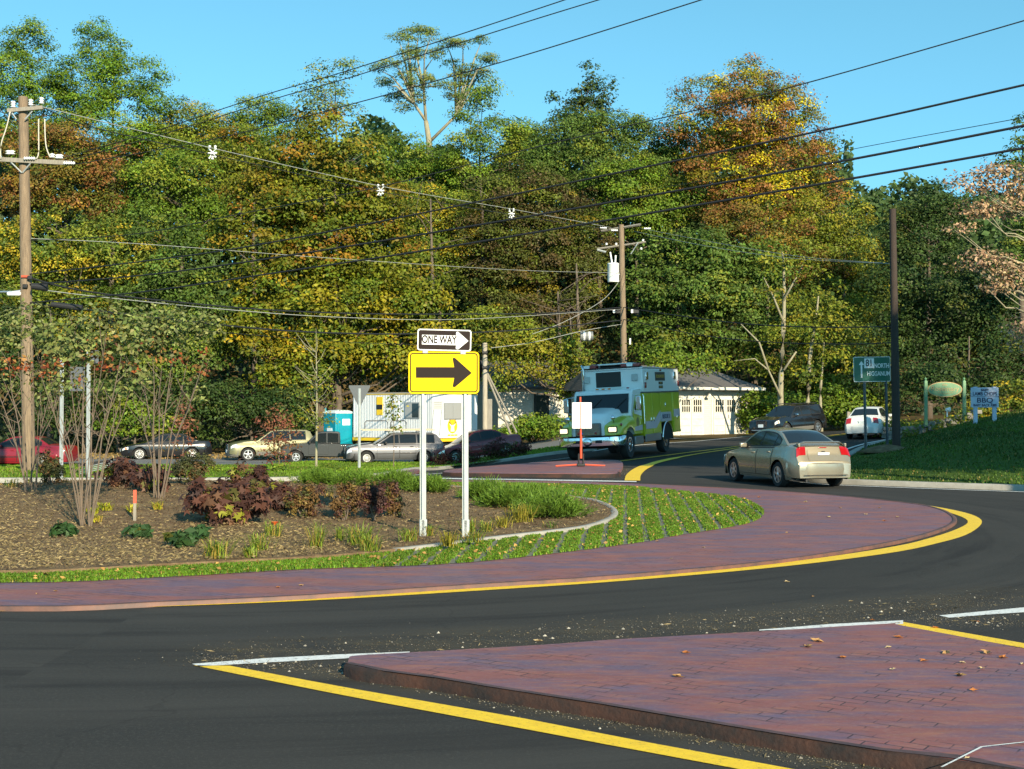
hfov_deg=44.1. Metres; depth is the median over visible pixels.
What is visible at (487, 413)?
utility pole
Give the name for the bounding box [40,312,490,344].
overhead wire
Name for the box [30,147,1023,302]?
overhead wire
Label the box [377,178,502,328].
tree
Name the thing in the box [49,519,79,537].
hosta
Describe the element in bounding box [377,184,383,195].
cable spacer
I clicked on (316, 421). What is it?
young tree
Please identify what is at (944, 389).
oval sign
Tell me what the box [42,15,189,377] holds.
tree
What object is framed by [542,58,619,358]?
tree
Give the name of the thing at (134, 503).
survey stake
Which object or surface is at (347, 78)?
overhead wire
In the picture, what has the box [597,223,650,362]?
utility pole
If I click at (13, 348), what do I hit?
tree
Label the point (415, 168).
tree
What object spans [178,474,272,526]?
hydrangea
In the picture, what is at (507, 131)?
tree
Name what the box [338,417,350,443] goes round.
door
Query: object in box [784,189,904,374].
tree
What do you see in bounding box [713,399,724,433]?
door
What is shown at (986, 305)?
tree
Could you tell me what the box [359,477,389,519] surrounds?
azalea
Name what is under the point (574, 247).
tree
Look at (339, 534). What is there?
daylily
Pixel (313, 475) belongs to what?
juniper
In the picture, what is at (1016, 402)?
bush
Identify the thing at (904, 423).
bush
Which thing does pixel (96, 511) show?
sedge tuft
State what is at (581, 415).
portable sign
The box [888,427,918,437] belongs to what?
bush
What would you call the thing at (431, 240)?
bare tree
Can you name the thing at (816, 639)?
fallen leaf
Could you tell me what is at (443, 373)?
arrow sign
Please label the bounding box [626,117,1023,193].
overhead wire
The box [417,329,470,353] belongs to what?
one way sign
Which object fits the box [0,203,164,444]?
tree
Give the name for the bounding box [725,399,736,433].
door
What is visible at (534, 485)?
juniper
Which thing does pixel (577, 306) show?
bare tree
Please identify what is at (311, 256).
overhead wire
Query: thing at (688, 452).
yellow gore line
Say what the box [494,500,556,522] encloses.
daylily
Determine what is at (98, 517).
sedge tuft
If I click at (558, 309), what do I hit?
bare tree
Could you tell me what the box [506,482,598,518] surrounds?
juniper
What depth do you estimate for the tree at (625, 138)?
99.07 m
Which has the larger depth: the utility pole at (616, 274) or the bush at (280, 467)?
the utility pole at (616, 274)
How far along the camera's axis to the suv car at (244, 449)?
64.70 m
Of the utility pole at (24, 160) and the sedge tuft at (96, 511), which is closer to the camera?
the sedge tuft at (96, 511)
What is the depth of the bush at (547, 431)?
69.64 m
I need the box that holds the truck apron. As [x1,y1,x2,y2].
[0,480,952,605]
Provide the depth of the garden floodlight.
53.55 m
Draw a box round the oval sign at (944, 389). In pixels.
[924,377,965,425]
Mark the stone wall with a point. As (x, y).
(920, 429)
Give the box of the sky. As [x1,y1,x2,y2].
[0,0,1023,261]
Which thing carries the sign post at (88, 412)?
on the lawn at (15, 468)
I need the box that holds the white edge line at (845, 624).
[759,620,902,630]
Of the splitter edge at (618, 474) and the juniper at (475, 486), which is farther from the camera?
the splitter edge at (618, 474)
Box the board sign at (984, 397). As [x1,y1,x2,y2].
[971,387,998,422]
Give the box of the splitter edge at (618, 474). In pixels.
[442,472,620,477]
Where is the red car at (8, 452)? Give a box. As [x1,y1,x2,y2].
[0,436,77,464]
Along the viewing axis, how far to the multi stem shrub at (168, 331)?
21.97 m
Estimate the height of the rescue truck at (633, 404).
3.532 m
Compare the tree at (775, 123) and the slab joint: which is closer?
the slab joint
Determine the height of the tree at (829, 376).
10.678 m
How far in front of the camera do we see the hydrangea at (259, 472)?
22.52 m
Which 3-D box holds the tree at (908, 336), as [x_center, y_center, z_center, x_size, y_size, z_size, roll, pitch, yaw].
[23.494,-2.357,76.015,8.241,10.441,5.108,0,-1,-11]
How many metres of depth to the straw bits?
10.62 m
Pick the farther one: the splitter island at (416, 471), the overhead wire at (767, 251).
the overhead wire at (767, 251)
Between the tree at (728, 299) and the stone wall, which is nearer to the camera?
the stone wall
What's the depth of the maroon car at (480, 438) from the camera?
61.05 m
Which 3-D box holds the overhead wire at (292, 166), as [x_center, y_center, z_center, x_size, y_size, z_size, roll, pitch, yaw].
[-4.502,-8.724,55.188,0.038,1.177,39.608,-1,-1,31]
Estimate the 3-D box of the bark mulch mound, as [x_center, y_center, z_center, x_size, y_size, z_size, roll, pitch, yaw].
[13.365,2.264,44.963,2.200,0.290,2.200,0,-1,0]
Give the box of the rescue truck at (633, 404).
[559,362,680,459]
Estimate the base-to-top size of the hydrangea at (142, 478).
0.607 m
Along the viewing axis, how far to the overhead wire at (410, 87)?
30.45 m
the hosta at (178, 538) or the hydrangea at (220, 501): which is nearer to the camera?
the hosta at (178, 538)
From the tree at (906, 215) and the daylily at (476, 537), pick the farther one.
the tree at (906, 215)
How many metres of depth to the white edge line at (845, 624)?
11.19 m
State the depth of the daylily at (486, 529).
18.82 m
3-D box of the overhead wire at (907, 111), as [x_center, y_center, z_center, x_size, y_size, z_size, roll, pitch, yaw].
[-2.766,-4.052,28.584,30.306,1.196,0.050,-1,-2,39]
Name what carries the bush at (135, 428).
on the ground at (687, 438)
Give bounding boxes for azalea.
[35,447,70,483]
[170,452,215,484]
[282,480,327,517]
[324,478,363,519]
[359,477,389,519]
[381,479,405,516]
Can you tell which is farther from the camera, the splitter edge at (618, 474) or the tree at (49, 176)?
the tree at (49, 176)
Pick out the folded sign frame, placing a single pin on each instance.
(96, 463)
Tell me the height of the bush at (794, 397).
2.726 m
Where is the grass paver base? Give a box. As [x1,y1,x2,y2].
[0,487,762,582]
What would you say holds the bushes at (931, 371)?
on the ground at (687, 438)
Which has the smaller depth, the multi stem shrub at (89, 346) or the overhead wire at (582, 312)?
the multi stem shrub at (89, 346)
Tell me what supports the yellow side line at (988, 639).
on the road
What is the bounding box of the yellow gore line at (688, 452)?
[622,434,838,460]
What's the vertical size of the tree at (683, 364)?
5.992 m
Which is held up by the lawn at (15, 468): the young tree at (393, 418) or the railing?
the young tree at (393, 418)
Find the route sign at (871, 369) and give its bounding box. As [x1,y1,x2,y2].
[853,357,890,453]
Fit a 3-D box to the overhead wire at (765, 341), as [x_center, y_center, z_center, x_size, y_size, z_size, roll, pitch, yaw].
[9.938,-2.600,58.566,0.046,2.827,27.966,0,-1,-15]
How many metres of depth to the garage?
74.91 m
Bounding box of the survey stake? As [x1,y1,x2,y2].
[133,490,136,520]
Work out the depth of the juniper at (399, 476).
27.13 m
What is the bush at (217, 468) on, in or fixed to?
on the lawn at (15, 468)
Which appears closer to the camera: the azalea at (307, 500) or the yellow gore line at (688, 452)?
the azalea at (307, 500)
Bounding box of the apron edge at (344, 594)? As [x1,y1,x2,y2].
[0,480,956,610]
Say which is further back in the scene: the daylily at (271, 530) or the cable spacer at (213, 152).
the cable spacer at (213, 152)
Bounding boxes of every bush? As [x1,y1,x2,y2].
[75,395,182,443]
[207,462,225,470]
[265,459,291,471]
[320,461,347,471]
[429,451,453,464]
[453,446,486,463]
[478,437,517,459]
[492,425,512,434]
[502,412,563,442]
[509,437,531,456]
[533,413,569,440]
[733,387,786,433]
[757,389,817,421]
[809,382,868,429]
[829,382,891,426]
[868,415,913,437]
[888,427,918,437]
[907,417,932,431]
[929,419,951,429]
[944,406,980,424]
[947,412,972,423]
[966,399,1013,417]
[991,377,1023,410]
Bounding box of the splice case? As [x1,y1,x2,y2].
[580,331,592,340]
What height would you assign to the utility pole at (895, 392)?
9.101 m
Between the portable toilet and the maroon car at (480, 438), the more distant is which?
the portable toilet
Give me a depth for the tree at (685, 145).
100.55 m
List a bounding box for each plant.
[3,479,18,486]
[542,519,567,527]
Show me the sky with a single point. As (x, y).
(218, 49)
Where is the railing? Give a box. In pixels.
[364,420,406,428]
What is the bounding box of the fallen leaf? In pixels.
[811,638,823,641]
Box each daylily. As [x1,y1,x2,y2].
[185,537,246,559]
[230,528,282,550]
[239,545,266,557]
[254,518,287,536]
[289,519,339,548]
[316,522,404,544]
[329,526,348,540]
[351,530,389,551]
[389,525,427,541]
[413,525,453,535]
[431,530,476,546]
[452,516,480,531]
[453,527,492,542]
[473,515,520,527]
[474,519,499,531]
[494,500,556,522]
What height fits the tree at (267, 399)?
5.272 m
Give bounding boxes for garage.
[559,364,765,434]
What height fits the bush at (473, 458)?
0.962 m
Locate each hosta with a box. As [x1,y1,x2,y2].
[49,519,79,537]
[121,523,153,539]
[162,527,199,548]
[191,524,213,539]
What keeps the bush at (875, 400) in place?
on the ground at (687, 438)
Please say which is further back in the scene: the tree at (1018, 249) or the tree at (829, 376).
the tree at (829, 376)
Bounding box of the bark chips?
[0,479,614,568]
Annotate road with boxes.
[0,421,1023,768]
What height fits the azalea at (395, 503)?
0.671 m
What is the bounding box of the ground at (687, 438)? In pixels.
[0,242,1019,479]
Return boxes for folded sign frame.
[78,460,111,473]
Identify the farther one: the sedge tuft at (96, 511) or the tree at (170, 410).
the tree at (170, 410)
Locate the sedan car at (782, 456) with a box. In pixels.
[724,427,850,486]
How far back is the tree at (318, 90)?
104.30 m
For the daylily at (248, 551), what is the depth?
15.47 m
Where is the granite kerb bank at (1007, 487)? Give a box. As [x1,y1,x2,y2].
[796,438,1023,490]
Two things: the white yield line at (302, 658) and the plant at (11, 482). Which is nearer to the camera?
the white yield line at (302, 658)
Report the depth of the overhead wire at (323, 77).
31.57 m
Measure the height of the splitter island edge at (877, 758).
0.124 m
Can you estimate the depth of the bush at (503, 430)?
70.84 m
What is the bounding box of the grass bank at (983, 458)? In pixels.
[847,412,1023,484]
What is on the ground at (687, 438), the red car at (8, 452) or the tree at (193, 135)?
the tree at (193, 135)
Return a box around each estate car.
[343,431,444,461]
[749,402,826,432]
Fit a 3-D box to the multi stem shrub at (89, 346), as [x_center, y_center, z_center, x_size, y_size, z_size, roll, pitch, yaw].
[-6.176,0.400,18.661,2.015,3.439,1.214,0,-1,0]
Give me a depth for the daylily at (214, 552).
15.40 m
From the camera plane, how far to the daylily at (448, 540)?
16.80 m
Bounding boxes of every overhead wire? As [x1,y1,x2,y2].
[28,103,610,227]
[29,124,1023,284]
[30,20,1023,240]
[30,84,1023,274]
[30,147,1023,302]
[31,238,609,272]
[32,278,621,314]
[34,303,621,334]
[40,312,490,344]
[44,108,608,229]
[48,290,618,319]
[56,0,563,159]
[68,0,597,160]
[75,0,700,164]
[492,324,620,347]
[533,280,619,333]
[623,307,890,327]
[623,319,890,344]
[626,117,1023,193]
[634,231,889,263]
[641,228,877,262]
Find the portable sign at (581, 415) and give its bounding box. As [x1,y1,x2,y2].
[555,397,604,466]
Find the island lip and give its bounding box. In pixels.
[346,662,1023,768]
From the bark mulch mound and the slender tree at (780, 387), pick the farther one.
the slender tree at (780, 387)
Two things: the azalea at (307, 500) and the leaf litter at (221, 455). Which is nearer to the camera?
the azalea at (307, 500)
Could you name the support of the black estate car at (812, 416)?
on the road
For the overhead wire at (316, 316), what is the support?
attached to the utility pole at (616, 274)
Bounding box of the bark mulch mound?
[858,444,904,452]
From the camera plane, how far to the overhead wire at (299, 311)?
47.86 m
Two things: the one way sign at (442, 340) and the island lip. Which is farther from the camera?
the one way sign at (442, 340)
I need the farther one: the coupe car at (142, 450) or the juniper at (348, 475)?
the coupe car at (142, 450)
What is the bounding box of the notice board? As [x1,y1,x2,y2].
[431,401,442,435]
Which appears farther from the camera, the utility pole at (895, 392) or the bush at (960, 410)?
the bush at (960, 410)
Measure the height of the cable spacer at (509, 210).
0.520 m
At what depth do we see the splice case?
69.86 m
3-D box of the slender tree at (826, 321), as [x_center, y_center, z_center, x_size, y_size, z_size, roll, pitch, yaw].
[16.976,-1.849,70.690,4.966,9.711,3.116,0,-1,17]
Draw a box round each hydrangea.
[91,456,144,487]
[126,462,172,491]
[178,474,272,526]
[225,458,273,489]
[264,480,300,510]
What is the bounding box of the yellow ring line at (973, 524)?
[153,506,981,606]
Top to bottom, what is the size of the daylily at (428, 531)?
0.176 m
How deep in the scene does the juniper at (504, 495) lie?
22.95 m
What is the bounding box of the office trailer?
[353,392,477,445]
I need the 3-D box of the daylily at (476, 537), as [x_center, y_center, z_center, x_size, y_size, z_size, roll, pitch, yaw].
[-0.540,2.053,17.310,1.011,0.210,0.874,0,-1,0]
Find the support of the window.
in the house
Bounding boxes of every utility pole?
[0,96,82,470]
[482,343,516,433]
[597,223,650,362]
[889,209,900,445]
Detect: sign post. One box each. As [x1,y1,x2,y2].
[59,360,84,477]
[86,350,98,477]
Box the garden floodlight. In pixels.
[945,407,950,416]
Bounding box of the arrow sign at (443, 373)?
[408,351,478,536]
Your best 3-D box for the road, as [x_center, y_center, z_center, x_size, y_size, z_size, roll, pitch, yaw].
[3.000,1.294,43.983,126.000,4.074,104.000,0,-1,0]
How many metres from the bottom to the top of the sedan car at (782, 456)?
1.460 m
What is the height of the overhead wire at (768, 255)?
5.008 m
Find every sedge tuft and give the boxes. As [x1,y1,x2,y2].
[85,514,103,521]
[86,507,102,513]
[97,500,115,510]
[122,503,144,511]
[146,501,166,509]
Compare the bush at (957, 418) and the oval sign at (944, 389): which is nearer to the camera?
the bush at (957, 418)
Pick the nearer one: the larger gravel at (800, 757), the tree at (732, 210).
the larger gravel at (800, 757)
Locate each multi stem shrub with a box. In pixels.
[0,298,75,491]
[22,297,160,526]
[115,301,233,498]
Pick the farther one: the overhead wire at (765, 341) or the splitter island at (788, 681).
the overhead wire at (765, 341)
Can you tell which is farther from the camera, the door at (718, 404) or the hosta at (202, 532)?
the door at (718, 404)
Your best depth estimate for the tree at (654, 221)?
97.86 m
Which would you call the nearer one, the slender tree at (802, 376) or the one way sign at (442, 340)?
the one way sign at (442, 340)
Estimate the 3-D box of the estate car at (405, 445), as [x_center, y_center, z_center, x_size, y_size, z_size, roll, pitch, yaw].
[-5.717,3.043,61.335,4.880,1.588,1.914,0,-1,-14]
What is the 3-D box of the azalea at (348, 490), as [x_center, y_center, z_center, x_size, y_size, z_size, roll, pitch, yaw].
[-2.676,1.844,20.276,0.627,0.702,0.597,0,-1,0]
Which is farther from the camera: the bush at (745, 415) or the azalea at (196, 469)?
the bush at (745, 415)
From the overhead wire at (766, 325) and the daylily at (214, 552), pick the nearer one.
the daylily at (214, 552)
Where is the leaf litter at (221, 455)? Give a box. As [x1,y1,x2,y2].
[79,452,342,458]
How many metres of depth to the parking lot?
64.83 m
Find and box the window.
[534,394,548,418]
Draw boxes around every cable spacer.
[208,145,216,159]
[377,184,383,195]
[508,208,514,217]
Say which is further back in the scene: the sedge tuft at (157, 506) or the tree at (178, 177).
the tree at (178, 177)
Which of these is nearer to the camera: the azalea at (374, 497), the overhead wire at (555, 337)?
the azalea at (374, 497)
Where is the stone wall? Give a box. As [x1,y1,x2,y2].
[881,410,981,438]
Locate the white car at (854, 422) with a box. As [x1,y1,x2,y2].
[845,406,891,438]
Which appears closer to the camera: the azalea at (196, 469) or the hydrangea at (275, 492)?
the hydrangea at (275, 492)
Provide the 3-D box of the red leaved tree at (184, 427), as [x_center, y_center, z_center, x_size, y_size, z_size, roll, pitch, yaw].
[-10.986,1.838,41.989,1.341,2.896,1.177,0,-1,0]
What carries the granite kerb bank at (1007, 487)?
on the ground at (687, 438)
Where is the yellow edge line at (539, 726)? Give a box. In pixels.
[195,665,790,768]
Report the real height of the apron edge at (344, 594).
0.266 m
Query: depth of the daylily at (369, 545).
16.25 m
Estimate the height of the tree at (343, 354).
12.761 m
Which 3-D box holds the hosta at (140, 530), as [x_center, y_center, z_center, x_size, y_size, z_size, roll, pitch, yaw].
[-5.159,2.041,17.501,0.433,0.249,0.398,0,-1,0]
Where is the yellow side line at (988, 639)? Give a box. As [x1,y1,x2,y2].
[898,622,1023,647]
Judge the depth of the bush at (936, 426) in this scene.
53.27 m
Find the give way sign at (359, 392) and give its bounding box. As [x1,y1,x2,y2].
[349,385,369,467]
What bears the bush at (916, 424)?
on the grass bank at (983, 458)
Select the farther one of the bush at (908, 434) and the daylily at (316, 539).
the bush at (908, 434)
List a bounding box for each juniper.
[278,465,342,483]
[316,468,376,485]
[355,466,416,488]
[397,471,452,492]
[453,475,505,498]
[470,480,537,507]
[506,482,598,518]
[518,481,562,495]
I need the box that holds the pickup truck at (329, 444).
[279,431,356,461]
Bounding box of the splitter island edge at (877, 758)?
[344,663,1014,768]
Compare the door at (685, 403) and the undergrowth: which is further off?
the undergrowth
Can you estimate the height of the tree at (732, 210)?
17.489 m
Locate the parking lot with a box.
[64,437,680,464]
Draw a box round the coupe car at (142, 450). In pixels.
[120,432,211,458]
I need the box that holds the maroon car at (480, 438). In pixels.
[430,429,521,461]
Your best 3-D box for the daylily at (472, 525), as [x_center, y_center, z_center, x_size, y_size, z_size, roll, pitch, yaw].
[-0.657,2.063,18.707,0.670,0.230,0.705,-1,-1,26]
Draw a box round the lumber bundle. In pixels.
[361,429,434,430]
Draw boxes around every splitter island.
[348,623,1023,767]
[377,469,419,474]
[444,460,622,473]
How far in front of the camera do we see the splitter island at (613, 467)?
38.76 m
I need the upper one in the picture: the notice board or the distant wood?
the distant wood
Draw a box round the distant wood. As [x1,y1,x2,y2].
[0,114,1023,380]
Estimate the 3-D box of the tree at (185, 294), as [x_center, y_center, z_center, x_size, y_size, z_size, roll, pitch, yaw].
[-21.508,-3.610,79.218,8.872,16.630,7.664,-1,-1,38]
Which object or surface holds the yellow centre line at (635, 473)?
on the road
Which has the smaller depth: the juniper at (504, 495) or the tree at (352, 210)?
the juniper at (504, 495)
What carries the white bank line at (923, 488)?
on the road
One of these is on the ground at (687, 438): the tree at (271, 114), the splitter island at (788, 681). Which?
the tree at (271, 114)
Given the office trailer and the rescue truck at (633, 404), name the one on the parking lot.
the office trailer
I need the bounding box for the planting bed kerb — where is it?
[392,485,617,551]
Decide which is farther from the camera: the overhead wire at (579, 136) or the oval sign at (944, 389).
the oval sign at (944, 389)
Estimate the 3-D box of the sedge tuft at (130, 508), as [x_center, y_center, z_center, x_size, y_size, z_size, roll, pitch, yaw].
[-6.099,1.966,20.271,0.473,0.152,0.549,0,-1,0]
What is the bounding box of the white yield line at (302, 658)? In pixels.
[194,652,405,665]
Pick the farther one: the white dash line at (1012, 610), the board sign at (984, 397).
the board sign at (984, 397)
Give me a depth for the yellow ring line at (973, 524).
15.77 m
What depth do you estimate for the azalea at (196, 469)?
24.54 m
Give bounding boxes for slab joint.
[941,742,1021,766]
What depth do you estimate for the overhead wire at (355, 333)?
50.93 m
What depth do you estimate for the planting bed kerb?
18.79 m
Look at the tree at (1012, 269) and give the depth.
46.93 m
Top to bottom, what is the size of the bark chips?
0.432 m
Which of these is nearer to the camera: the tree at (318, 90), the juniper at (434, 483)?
the juniper at (434, 483)
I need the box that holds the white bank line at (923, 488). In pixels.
[801,482,1019,491]
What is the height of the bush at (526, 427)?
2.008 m
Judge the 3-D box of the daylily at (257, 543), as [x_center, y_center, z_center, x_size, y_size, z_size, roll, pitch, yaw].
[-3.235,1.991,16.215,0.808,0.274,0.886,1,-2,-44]
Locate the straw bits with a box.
[200,470,1023,768]
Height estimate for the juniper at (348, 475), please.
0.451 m
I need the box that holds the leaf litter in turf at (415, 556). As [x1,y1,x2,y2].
[0,481,753,578]
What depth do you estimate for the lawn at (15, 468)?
43.63 m
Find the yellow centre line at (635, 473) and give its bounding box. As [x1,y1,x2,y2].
[625,434,845,479]
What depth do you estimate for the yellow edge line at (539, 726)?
7.71 m
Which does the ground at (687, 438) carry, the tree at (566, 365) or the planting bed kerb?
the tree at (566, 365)
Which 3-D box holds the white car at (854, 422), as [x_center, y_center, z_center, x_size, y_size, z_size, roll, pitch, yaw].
[16.843,1.745,59.507,1.900,1.455,4.590,-2,0,25]
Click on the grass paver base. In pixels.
(555, 550)
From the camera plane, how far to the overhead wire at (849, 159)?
24.77 m
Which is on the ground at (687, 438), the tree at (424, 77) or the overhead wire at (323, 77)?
the tree at (424, 77)
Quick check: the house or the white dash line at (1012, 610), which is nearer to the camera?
the white dash line at (1012, 610)
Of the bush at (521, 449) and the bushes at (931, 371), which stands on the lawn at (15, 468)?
the bush at (521, 449)
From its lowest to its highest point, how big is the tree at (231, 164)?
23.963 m
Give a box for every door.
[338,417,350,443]
[680,398,690,434]
[691,398,702,434]
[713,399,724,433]
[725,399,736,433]
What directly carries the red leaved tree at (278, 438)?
on the lawn at (15, 468)
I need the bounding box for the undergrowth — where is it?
[0,324,979,450]
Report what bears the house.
on the ground at (687, 438)
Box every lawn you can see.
[0,445,566,477]
[0,449,596,482]
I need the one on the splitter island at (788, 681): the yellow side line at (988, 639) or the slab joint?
the slab joint
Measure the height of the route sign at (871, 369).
3.831 m
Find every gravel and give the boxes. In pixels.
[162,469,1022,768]
[243,597,1018,758]
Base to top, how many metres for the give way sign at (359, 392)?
2.795 m
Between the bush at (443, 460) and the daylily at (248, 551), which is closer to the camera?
the daylily at (248, 551)
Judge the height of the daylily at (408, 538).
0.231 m
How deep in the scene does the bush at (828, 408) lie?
75.15 m
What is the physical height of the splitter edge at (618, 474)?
0.230 m
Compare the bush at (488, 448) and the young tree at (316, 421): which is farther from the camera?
the bush at (488, 448)
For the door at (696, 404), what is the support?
in the garage
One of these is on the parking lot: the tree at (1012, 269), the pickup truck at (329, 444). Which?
the pickup truck at (329, 444)
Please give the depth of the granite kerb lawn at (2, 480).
51.10 m
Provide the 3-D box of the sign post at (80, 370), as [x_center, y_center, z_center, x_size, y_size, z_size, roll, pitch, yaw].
[-11.681,1.153,33.605,0.649,3.806,0.057,0,-1,-6]
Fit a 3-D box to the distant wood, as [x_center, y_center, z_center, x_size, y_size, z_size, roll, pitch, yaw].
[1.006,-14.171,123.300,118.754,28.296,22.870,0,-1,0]
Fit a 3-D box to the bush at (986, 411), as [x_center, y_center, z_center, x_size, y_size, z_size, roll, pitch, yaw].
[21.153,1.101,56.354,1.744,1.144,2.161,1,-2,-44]
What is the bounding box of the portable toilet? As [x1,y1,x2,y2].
[324,410,352,443]
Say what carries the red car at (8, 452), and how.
on the parking lot
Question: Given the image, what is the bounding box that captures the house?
[476,361,576,431]
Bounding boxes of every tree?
[0,14,92,211]
[0,113,160,314]
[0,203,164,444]
[0,284,163,438]
[0,362,239,453]
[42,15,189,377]
[92,198,246,432]
[112,135,235,401]
[117,95,240,280]
[161,397,201,463]
[181,374,341,442]
[192,119,287,440]
[195,89,300,392]
[198,97,446,433]
[207,259,468,409]
[252,403,302,464]
[282,333,347,466]
[289,56,371,409]
[358,116,566,351]
[363,22,500,323]
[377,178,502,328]
[383,394,408,465]
[395,180,470,318]
[432,71,534,360]
[444,302,597,419]
[445,155,626,361]
[508,101,687,361]
[518,275,589,354]
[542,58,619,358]
[546,264,606,372]
[576,149,710,362]
[612,224,803,364]
[620,338,738,390]
[635,126,745,358]
[654,52,861,412]
[684,194,859,393]
[728,273,900,401]
[735,216,823,405]
[772,263,857,402]
[780,311,861,431]
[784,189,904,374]
[833,260,965,407]
[863,173,983,418]
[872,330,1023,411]
[901,241,1023,417]
[936,157,1023,351]
[986,111,1023,408]
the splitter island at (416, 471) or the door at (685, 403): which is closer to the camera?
the splitter island at (416, 471)
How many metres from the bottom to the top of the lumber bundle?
0.085 m
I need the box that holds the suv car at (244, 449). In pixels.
[225,429,311,460]
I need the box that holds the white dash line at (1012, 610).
[940,607,1023,617]
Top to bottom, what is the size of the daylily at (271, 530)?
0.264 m
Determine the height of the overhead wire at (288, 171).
1.456 m

